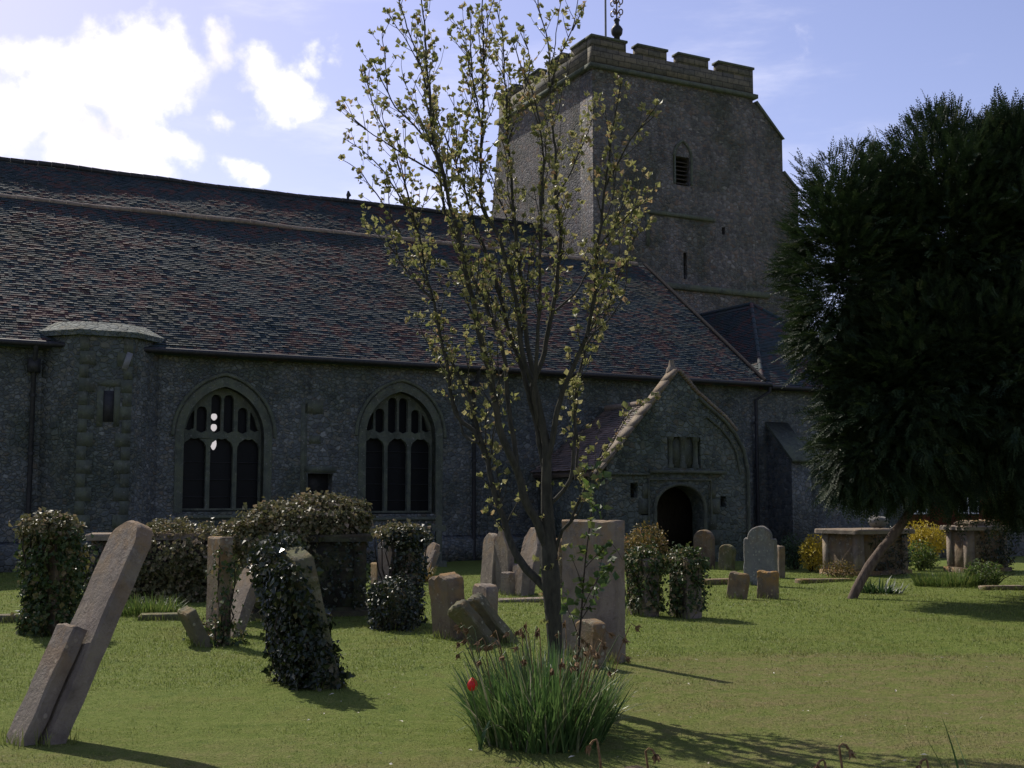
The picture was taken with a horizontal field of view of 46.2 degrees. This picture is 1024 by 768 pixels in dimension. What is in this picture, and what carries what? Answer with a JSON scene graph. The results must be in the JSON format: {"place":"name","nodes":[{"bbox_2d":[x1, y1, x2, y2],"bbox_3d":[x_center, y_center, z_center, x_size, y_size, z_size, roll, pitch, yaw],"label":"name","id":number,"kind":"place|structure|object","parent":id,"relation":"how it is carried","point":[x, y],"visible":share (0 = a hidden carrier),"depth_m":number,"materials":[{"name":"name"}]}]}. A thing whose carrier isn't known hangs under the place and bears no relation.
{"place":"outdoors","nodes":[
{"label":"outdoors","id":0,"kind":"place"},
{"bbox_2d":[0,552,1023,767],"bbox_3d":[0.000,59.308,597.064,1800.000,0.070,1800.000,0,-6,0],"label":"lawn","id":1,"kind":"structure","parent":0,"point":[231,758],"depth_m":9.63,"materials":[{"name":"green plant"}]},
{"bbox_2d":[0,613,19,622],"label":"grave kerb","id":2,"kind":"structure","parent":1,"relation":"on","point":[6,616],"depth_m":15.86,"materials":[{"name":"stone"}]},
{"bbox_2d":[4,623,86,746],"bbox_3d":[-3.125,2.096,7.921,0.257,1.059,0.102,-5,-32,42],"label":"headstone","id":3,"kind":"object","parent":1,"relation":"on","point":[33,713],"visible":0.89,"depth_m":7.91,"materials":[{"name":"stone"}]},
{"bbox_2d":[31,527,69,635],"bbox_3d":[-5.595,2.497,14.492,0.531,1.532,0.180,-4,-7,34],"label":"headstone","id":4,"kind":"object","parent":1,"relation":"on","point":[54,571],"visible":0.16,"depth_m":14.32,"materials":[{"name":"grey stone"}]},
{"bbox_2d":[10,511,98,637],"bbox_3d":[-5.529,2.342,14.505,1.142,1.618,1.000,0,-6,0],"label":"ivy","id":5,"kind":"object","parent":4,"relation":"attached to","point":[36,613],"visible":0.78,"depth_m":14.29,"materials":[{"name":"green plant"}]},
{"bbox_2d":[8,507,86,598],"bbox_3d":[-5.620,2.222,14.486,0.864,1.486,0.858,0,-6,0],"label":"ivy","id":6,"kind":"object","parent":5,"relation":"attached to","point":[29,522],"visible":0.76,"depth_m":14.36,"materials":[{"name":"green plant"}]},
{"bbox_2d":[38,520,152,744],"bbox_3d":[-2.919,1.780,8.184,0.431,1.810,0.120,-6,-32,45],"label":"headstone","id":7,"kind":"object","parent":1,"relation":"on","point":[106,595],"visible":0.77,"depth_m":8.16,"materials":[{"name":"stone"}]},
{"bbox_2d":[85,532,212,600],"bbox_3d":[-5.905,3.109,19.634,2.007,1.330,1.107,1,-6,-14],"label":"chest tomb","id":8,"kind":"object","parent":1,"relation":"on","point":[102,537],"visible":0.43,"depth_m":19.15,"materials":[{"name":"grey stone"}]},
{"bbox_2d":[82,541,134,600],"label":"ivy","id":9,"kind":"object","parent":8,"relation":"attached to","point":[89,572],"visible":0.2,"depth_m":18.95,"materials":[{"name":"green plant"}]},
{"bbox_2d":[130,515,233,603],"bbox_3d":[-5.474,2.925,19.586,2.133,1.595,1.919,0,-6,0],"label":"ivy","id":10,"kind":"object","parent":8,"relation":"on","point":[172,568],"visible":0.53,"depth_m":19.02,"materials":[{"name":"green plant"}]},
{"bbox_2d":[121,590,188,616],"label":"grass tuft","id":11,"kind":"object","parent":1,"relation":"on","point":[137,609],"visible":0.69,"depth_m":16.50,"materials":[{"name":"green plant"}]},
{"bbox_2d":[138,612,179,620],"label":"grave kerb","id":12,"kind":"structure","parent":1,"relation":"on","point":[171,615],"depth_m":15.93,"materials":[{"name":"stone"}]},
{"bbox_2d":[177,605,212,647],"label":"headstone","id":13,"kind":"object","parent":1,"relation":"on","point":[190,620],"visible":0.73,"depth_m":13.14,"materials":[{"name":"stone"}]},
{"bbox_2d":[206,536,232,644],"bbox_3d":[-3.323,2.455,13.592,0.145,1.447,0.470,3,-6,-31],"label":"headstone","id":14,"kind":"object","parent":1,"relation":"on","point":[224,543],"visible":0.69,"depth_m":13.47,"materials":[{"name":"grey stone"}]},
{"bbox_2d":[181,541,253,647],"bbox_3d":[-3.244,2.414,13.641,0.842,1.260,0.943,4,-7,-36],"label":"ivy","id":15,"kind":"object","parent":14,"relation":"attached to","point":[224,629],"visible":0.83,"depth_m":13.35,"materials":[{"name":"green plant"}]},
{"bbox_2d":[231,564,255,636],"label":"headstone","id":16,"kind":"object","parent":1,"relation":"on","point":[245,596],"visible":0.41,"depth_m":14.40,"materials":[{"name":"stone"}]},
{"bbox_2d":[272,546,340,688],"bbox_3d":[-1.792,2.134,10.450,0.160,1.459,0.720,-12,-1,-30],"label":"headstone","id":17,"kind":"object","parent":1,"relation":"on","point":[295,552],"visible":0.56,"depth_m":10.18,"materials":[{"name":"stone"}]},
{"bbox_2d":[241,528,355,691],"bbox_3d":[-1.908,2.014,10.482,0.805,1.510,1.177,3,-6,-31],"label":"ivy","id":18,"kind":"object","parent":17,"relation":"attached to","point":[291,634],"visible":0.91,"depth_m":10.14,"materials":[{"name":"green plant"}]},
{"bbox_2d":[249,533,371,620],"bbox_3d":[-2.877,2.814,16.898,1.890,1.400,1.340,2,-6,-16],"label":"chest tomb","id":19,"kind":"object","parent":1,"relation":"on","point":[342,610],"visible":0.38,"depth_m":16.58,"materials":[{"name":"stone"}]},
{"bbox_2d":[212,487,375,617],"bbox_3d":[-3.080,2.351,16.822,2.398,1.795,1.553,2,-6,-21],"label":"ivy","id":20,"kind":"object","parent":19,"relation":"on","point":[332,513],"visible":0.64,"depth_m":16.53,"materials":[{"name":"green plant"}]},
{"bbox_2d":[260,530,375,610],"bbox_3d":[-2.846,2.623,16.863,1.854,1.235,1.358,1,-6,-13],"label":"ivy","id":21,"kind":"object","parent":19,"relation":"attached to","point":[349,569],"visible":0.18,"depth_m":16.49,"materials":[{"name":"green plant"}]},
{"bbox_2d":[371,562,377,584],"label":"headstone","id":22,"kind":"object","parent":1,"relation":"on","point":[374,572],"visible":0.2,"depth_m":19.58,"materials":[{"name":"brown stone"}]},
{"bbox_2d":[361,571,425,631],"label":"ivy","id":23,"kind":"object","parent":1,"relation":"on","point":[376,600],"visible":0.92,"depth_m":14.70,"materials":[{"name":"green plant"}]},
{"bbox_2d":[378,586,408,628],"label":"headstone","id":24,"kind":"object","parent":1,"relation":"on","point":[394,606],"visible":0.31,"depth_m":14.76,"materials":[{"name":"stone"}]},
{"bbox_2d":[378,539,417,622],"bbox_3d":[-1.525,2.694,15.909,0.140,1.371,0.850,4,-7,-35],"label":"headstone","id":25,"kind":"object","parent":1,"relation":"on","point":[386,566],"visible":0.22,"depth_m":16.00,"materials":[{"name":"stone"}]},
{"bbox_2d":[371,518,430,580],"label":"ivy","id":26,"kind":"object","parent":25,"relation":"attached to","point":[378,532],"visible":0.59,"depth_m":15.76,"materials":[{"name":"green plant"}]},
{"bbox_2d":[378,523,435,623],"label":"ivy","id":27,"kind":"object","parent":25,"relation":"attached to","point":[416,543],"visible":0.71,"depth_m":15.56,"materials":[{"name":"green plant"}]},
{"bbox_2d":[418,564,438,581],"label":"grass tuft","id":28,"kind":"object","parent":1,"relation":"on","point":[428,577],"visible":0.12,"depth_m":23.81,"materials":[{"name":"plant"}]},
{"bbox_2d":[422,542,439,579],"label":"headstone","id":29,"kind":"object","parent":1,"relation":"on","point":[433,548],"visible":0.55,"depth_m":24.38,"materials":[{"name":"stone"}]},
{"bbox_2d":[431,514,446,566],"bbox_3d":[-1.781,3.887,29.088,0.400,1.460,0.320,1,-6,-10],"label":"grave cross","id":30,"kind":"object","parent":1,"relation":"on","point":[438,527],"visible":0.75,"depth_m":29.04,"materials":[{"name":"stone"}]},
{"bbox_2d":[428,572,465,639],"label":"headstone","id":31,"kind":"object","parent":1,"relation":"on","point":[446,591],"visible":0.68,"depth_m":13.69,"materials":[{"name":"grey stone"}]},
{"bbox_2d":[0,0,904,572],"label":"church","id":32,"kind":"structure","parent":1,"relation":"on","point":[172,348],"depth_m":31.99,"materials":[{"name":"stone"}]},
{"bbox_2d":[171,372,276,518],"bbox_3d":[-7.020,1.485,29.084,2.577,3.519,0.538,3,-6,-28],"label":"window","id":33,"kind":"structure","parent":32,"relation":"in","point":[218,442],"depth_m":29.20,"materials":[{"name":"stone"}]},
{"bbox_2d":[355,378,446,520],"bbox_3d":[-2.956,1.695,31.207,2.577,3.669,0.538,3,-6,-28],"label":"window","id":34,"kind":"structure","parent":32,"relation":"in","point":[395,464],"depth_m":31.36,"materials":[{"name":"stone"}]},
{"bbox_2d":[448,599,501,644],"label":"headstone","id":35,"kind":"object","parent":1,"relation":"on","point":[465,613],"visible":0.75,"depth_m":13.03,"materials":[{"name":"stone"}]},
{"bbox_2d":[467,677,491,749],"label":"tulip","id":36,"kind":"object","parent":1,"relation":"on","point":[471,684],"visible":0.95,"depth_m":7.75,"materials":[{"name":"red plant"}]},
{"bbox_2d":[472,583,497,613],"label":"headstone","id":37,"kind":"object","parent":1,"relation":"on","point":[489,591],"visible":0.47,"depth_m":14.24,"materials":[{"name":"stone"}]},
{"bbox_2d":[480,533,496,584],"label":"headstone","id":38,"kind":"object","parent":1,"relation":"on","point":[488,575],"visible":0.65,"depth_m":21.34,"materials":[{"name":"stone"}]},
{"bbox_2d":[467,593,519,642],"bbox_3d":[-0.201,2.717,13.330,0.270,0.874,0.120,-37,1,33],"label":"headstone","id":39,"kind":"object","parent":1,"relation":"on","point":[482,607],"visible":0.54,"depth_m":13.25,"materials":[{"name":"stone"}]},
{"bbox_2d":[336,0,662,676],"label":"young tree","id":40,"kind":"object","parent":1,"relation":"on","point":[547,582],"visible":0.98,"depth_m":10.03,"materials":[{"name":"green plant"}]},
{"bbox_2d":[494,530,513,590],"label":"headstone","id":41,"kind":"object","parent":1,"relation":"on","point":[504,559],"visible":0.5,"depth_m":20.95,"materials":[{"name":"stone"}]},
{"bbox_2d":[501,572,515,595],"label":"headstone","id":42,"kind":"object","parent":1,"relation":"on","point":[508,582],"visible":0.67,"depth_m":20.36,"materials":[{"name":"stone"}]},
{"bbox_2d":[498,597,543,602],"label":"grave slab","id":43,"kind":"structure","parent":1,"relation":"on","point":[521,599],"depth_m":19.02,"materials":[{"name":"stone"}]},
{"bbox_2d":[513,563,530,595],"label":"headstone","id":44,"kind":"object","parent":1,"relation":"on","point":[522,579],"visible":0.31,"depth_m":20.32,"materials":[{"name":"stone"}]},
{"bbox_2d":[521,527,540,594],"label":"headstone","id":45,"kind":"object","parent":1,"relation":"on","point":[531,545],"visible":0.42,"depth_m":20.79,"materials":[{"name":"stone"}]},
{"bbox_2d":[436,620,656,753],"bbox_3d":[0.209,2.055,8.334,1.646,0.815,2.061,0,-6,0],"label":"daffodil clump","id":46,"kind":"object","parent":1,"relation":"on","point":[547,709],"visible":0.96,"depth_m":7.90,"materials":[{"name":"green plant"}]},
{"bbox_2d":[556,538,561,587],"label":"headstone","id":47,"kind":"object","parent":1,"relation":"on","point":[560,560],"visible":0.16,"depth_m":21.75,"materials":[{"name":"grey stone"}]},
{"bbox_2d":[575,619,605,667],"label":"headstone","id":48,"kind":"object","parent":1,"relation":"on","point":[592,631],"visible":0.45,"depth_m":11.35,"materials":[{"name":"brown stone"}]},
{"bbox_2d":[559,461,626,676],"bbox_3d":[0.608,1.522,9.076,0.512,1.868,0.409,0,-6,0],"label":"sapling","id":49,"kind":"object","parent":1,"relation":"on","point":[603,573],"visible":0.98,"depth_m":9.08,"materials":[{"name":"green plant"}]},
{"bbox_2d":[562,519,625,662],"bbox_3d":[0.807,2.180,12.056,0.114,1.625,0.870,4,-7,-36],"label":"headstone","id":50,"kind":"object","parent":1,"relation":"on","point":[609,611],"visible":0.61,"depth_m":11.91,"materials":[{"name":"stone"}]},
{"bbox_2d":[512,765,759,767],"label":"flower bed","id":51,"kind":"object","parent":1,"relation":"on","point":[636,766],"visible":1,"depth_m":7.26,"materials":[{"name":"green plant"}]},
{"bbox_2d":[585,739,601,767],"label":"withered daffodil","id":52,"kind":"object","parent":51,"relation":"on","point":[588,749],"visible":1,"depth_m":6.73,"materials":[{"name":"brown plant"}]},
{"bbox_2d":[644,747,661,767],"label":"withered daffodil","id":53,"kind":"object","parent":51,"relation":"on","point":[655,757],"visible":1,"depth_m":6.43,"materials":[{"name":"brown plant"}]},
{"bbox_2d":[813,758,826,767],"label":"withered daffodil","id":54,"kind":"object","parent":51,"relation":"on","point":[818,764],"visible":1,"depth_m":6.43,"materials":[{"name":"brown plant"}]},
{"bbox_2d":[838,743,856,767],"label":"withered daffodil","id":55,"kind":"object","parent":51,"relation":"on","point":[851,753],"visible":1,"depth_m":6.43,"materials":[{"name":"brown plant"}]},
{"bbox_2d":[915,758,929,767],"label":"withered daffodil","id":56,"kind":"object","parent":51,"relation":"on","point":[921,762],"visible":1,"depth_m":6.43,"materials":[{"name":"brown plant"}]},
{"bbox_2d":[627,556,658,616],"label":"headstone","id":57,"kind":"object","parent":1,"relation":"on","point":[644,601],"visible":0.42,"depth_m":16.67,"materials":[{"name":"stone"}]},
{"bbox_2d":[624,520,669,571],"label":"shrub","id":58,"kind":"object","parent":1,"relation":"on","point":[637,540],"visible":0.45,"depth_m":27.25,"materials":[{"name":"brown plant"}]},
{"bbox_2d":[625,528,676,616],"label":"ivy","id":59,"kind":"object","parent":1,"relation":"on","point":[635,553],"visible":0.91,"depth_m":16.67,"materials":[{"name":"green plant"}]},
{"bbox_2d":[669,557,701,618],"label":"headstone","id":60,"kind":"object","parent":1,"relation":"on","point":[687,609],"visible":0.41,"depth_m":16.43,"materials":[{"name":"stone"}]},
{"bbox_2d":[664,541,711,618],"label":"ivy","id":61,"kind":"object","parent":1,"relation":"on","point":[689,552],"visible":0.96,"depth_m":16.44,"materials":[{"name":"green plant"}]},
{"bbox_2d":[693,530,714,568],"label":"headstone","id":62,"kind":"object","parent":1,"relation":"on","point":[704,540],"visible":0.67,"depth_m":27.64,"materials":[{"name":"grey stone"}]},
{"bbox_2d":[702,578,727,584],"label":"grave slab","id":63,"kind":"structure","parent":1,"relation":"on","point":[715,580],"depth_m":22.77,"materials":[{"name":"grey stone"}]},
{"bbox_2d":[718,544,735,570],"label":"headstone","id":64,"kind":"object","parent":1,"relation":"on","point":[727,555],"visible":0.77,"depth_m":27.02,"materials":[{"name":"stone"}]},
{"bbox_2d":[726,571,749,598],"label":"headstone","id":65,"kind":"object","parent":1,"relation":"on","point":[738,584],"visible":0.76,"depth_m":19.38,"materials":[{"name":"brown stone"}]},
{"bbox_2d":[743,526,777,585],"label":"headstone","id":66,"kind":"object","parent":1,"relation":"on","point":[760,548],"visible":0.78,"depth_m":22.74,"materials":[{"name":"grey stone"}]},
{"bbox_2d":[757,570,778,598],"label":"headstone","id":67,"kind":"object","parent":1,"relation":"on","point":[768,583],"visible":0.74,"depth_m":19.55,"materials":[{"name":"orange stone"}]},
{"bbox_2d":[777,545,784,578],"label":"headstone","id":68,"kind":"object","parent":1,"relation":"on","point":[781,559],"visible":0.4,"depth_m":24.70,"materials":[{"name":"stone"}]},
{"bbox_2d":[779,532,805,568],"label":"shrub","id":69,"kind":"object","parent":1,"relation":"on","point":[790,555],"visible":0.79,"depth_m":27.90,"materials":[{"name":"green plant"}]},
{"bbox_2d":[797,534,822,571],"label":"shrub","id":70,"kind":"object","parent":1,"relation":"on","point":[814,557],"visible":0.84,"depth_m":27.12,"materials":[{"name":"yellow plant"}]},
{"bbox_2d":[795,578,851,583],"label":"grave slab","id":71,"kind":"structure","parent":1,"relation":"on","point":[818,580],"depth_m":23.51,"materials":[{"name":"grey stone"}]},
{"bbox_2d":[818,559,859,577],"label":"shrub","id":72,"kind":"object","parent":1,"relation":"on","point":[841,572],"visible":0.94,"depth_m":24.76,"materials":[{"name":"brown plant"}]},
{"bbox_2d":[814,528,914,575],"bbox_3d":[7.720,3.781,26.232,1.677,1.230,1.346,3,-6,-28],"label":"chest tomb","id":73,"kind":"object","parent":1,"relation":"on","point":[852,546],"visible":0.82,"depth_m":25.82,"materials":[{"name":"grey stone"}]},
{"bbox_2d":[868,516,887,527],"bbox_3d":[8.018,3.009,26.220,0.487,0.294,0.362,2,-6,-23],"label":"stone lump","id":74,"kind":"object","parent":73,"relation":"on","point":[881,523],"visible":0.78,"depth_m":26.10,"materials":[{"name":"grey stone"}]},
{"bbox_2d":[867,526,913,573],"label":"ivy","id":75,"kind":"object","parent":73,"relation":"on","point":[890,565],"visible":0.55,"depth_m":25.80,"materials":[{"name":"green plant"}]},
{"bbox_2d":[854,575,908,593],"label":"leafy plant","id":76,"kind":"object","parent":1,"relation":"on","point":[869,588],"visible":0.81,"depth_m":20.70,"materials":[{"name":"green plant"}]},
{"bbox_2d":[760,83,1023,598],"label":"yew tree","id":77,"kind":"object","parent":1,"relation":"on","point":[916,361],"visible":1,"depth_m":19.14,"materials":[{"name":"green plant"}]},
{"bbox_2d":[908,539,940,570],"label":"shrub","id":78,"kind":"object","parent":1,"relation":"on","point":[922,558],"visible":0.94,"depth_m":27.59,"materials":[{"name":"green plant"}]},
{"bbox_2d":[904,519,945,564],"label":"shrub","id":79,"kind":"object","parent":1,"relation":"on","point":[920,533],"visible":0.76,"depth_m":28.70,"materials":[{"name":"yellow plant"}]},
{"bbox_2d":[927,718,966,767],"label":"daffodil leaves","id":80,"kind":"object","parent":1,"relation":"on","point":[956,762],"visible":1,"depth_m":6.64,"materials":[{"name":"green plant"}]},
{"bbox_2d":[888,527,1023,557],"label":"boundary wall","id":81,"kind":"structure","parent":1,"relation":"on","point":[1019,550],"depth_m":34.19,"materials":[{"name":"stone"}]},
{"bbox_2d":[905,566,1008,586],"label":"grass tuft","id":82,"kind":"object","parent":1,"relation":"on","point":[956,580],"visible":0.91,"depth_m":21.94,"materials":[{"name":"green plant"}]},
{"bbox_2d":[906,491,1008,526],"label":"brick house","id":83,"kind":"structure","parent":1,"relation":"on","point":[928,519],"depth_m":51.35,"materials":[{"name":"brick"}]},
{"bbox_2d":[960,498,978,513],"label":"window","id":84,"kind":"structure","parent":83,"relation":"in","point":[967,498],"depth_m":51.67,"materials":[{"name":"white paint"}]},
{"bbox_2d":[940,525,1011,572],"bbox_3d":[10.506,3.839,27.114,1.324,1.280,1.023,2,-6,-18],"label":"chest tomb","id":85,"kind":"object","parent":1,"relation":"on","point":[961,553],"visible":0.54,"depth_m":26.84,"materials":[{"name":"grey stone"}]},
{"bbox_2d":[954,519,998,525],"bbox_3d":[10.538,3.133,27.154,0.920,0.130,0.540,2,-6,-24],"label":"broken slab","id":86,"kind":"object","parent":85,"relation":"on","point":[980,522],"depth_m":26.90,"materials":[{"name":"stone"}]},
{"bbox_2d":[977,525,1016,570],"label":"ivy","id":87,"kind":"object","parent":85,"relation":"on","point":[1007,559],"visible":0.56,"depth_m":26.74,"materials":[{"name":"green plant"}]},
{"bbox_2d":[963,558,1014,584],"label":"shrub","id":88,"kind":"object","parent":1,"relation":"on","point":[975,567],"visible":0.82,"depth_m":22.04,"materials":[{"name":"green plant"}]},
{"bbox_2d":[978,585,1023,589],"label":"grave kerb","id":89,"kind":"structure","parent":1,"relation":"on","point":[1012,587],"depth_m":21.25,"materials":[{"name":"stone"}]},
{"bbox_2d":[0,0,1023,330],"label":"sky","id":90,"kind":"structure","parent":0,"point":[239,93],"materials":[{"name":"blue"}]},
{"bbox_2d":[308,651,993,763],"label":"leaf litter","id":91,"kind":"object","parent":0,"point":[688,683],"visible":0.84,"depth_m":8.87,"materials":[{"name":"brown plant"}]}
]}

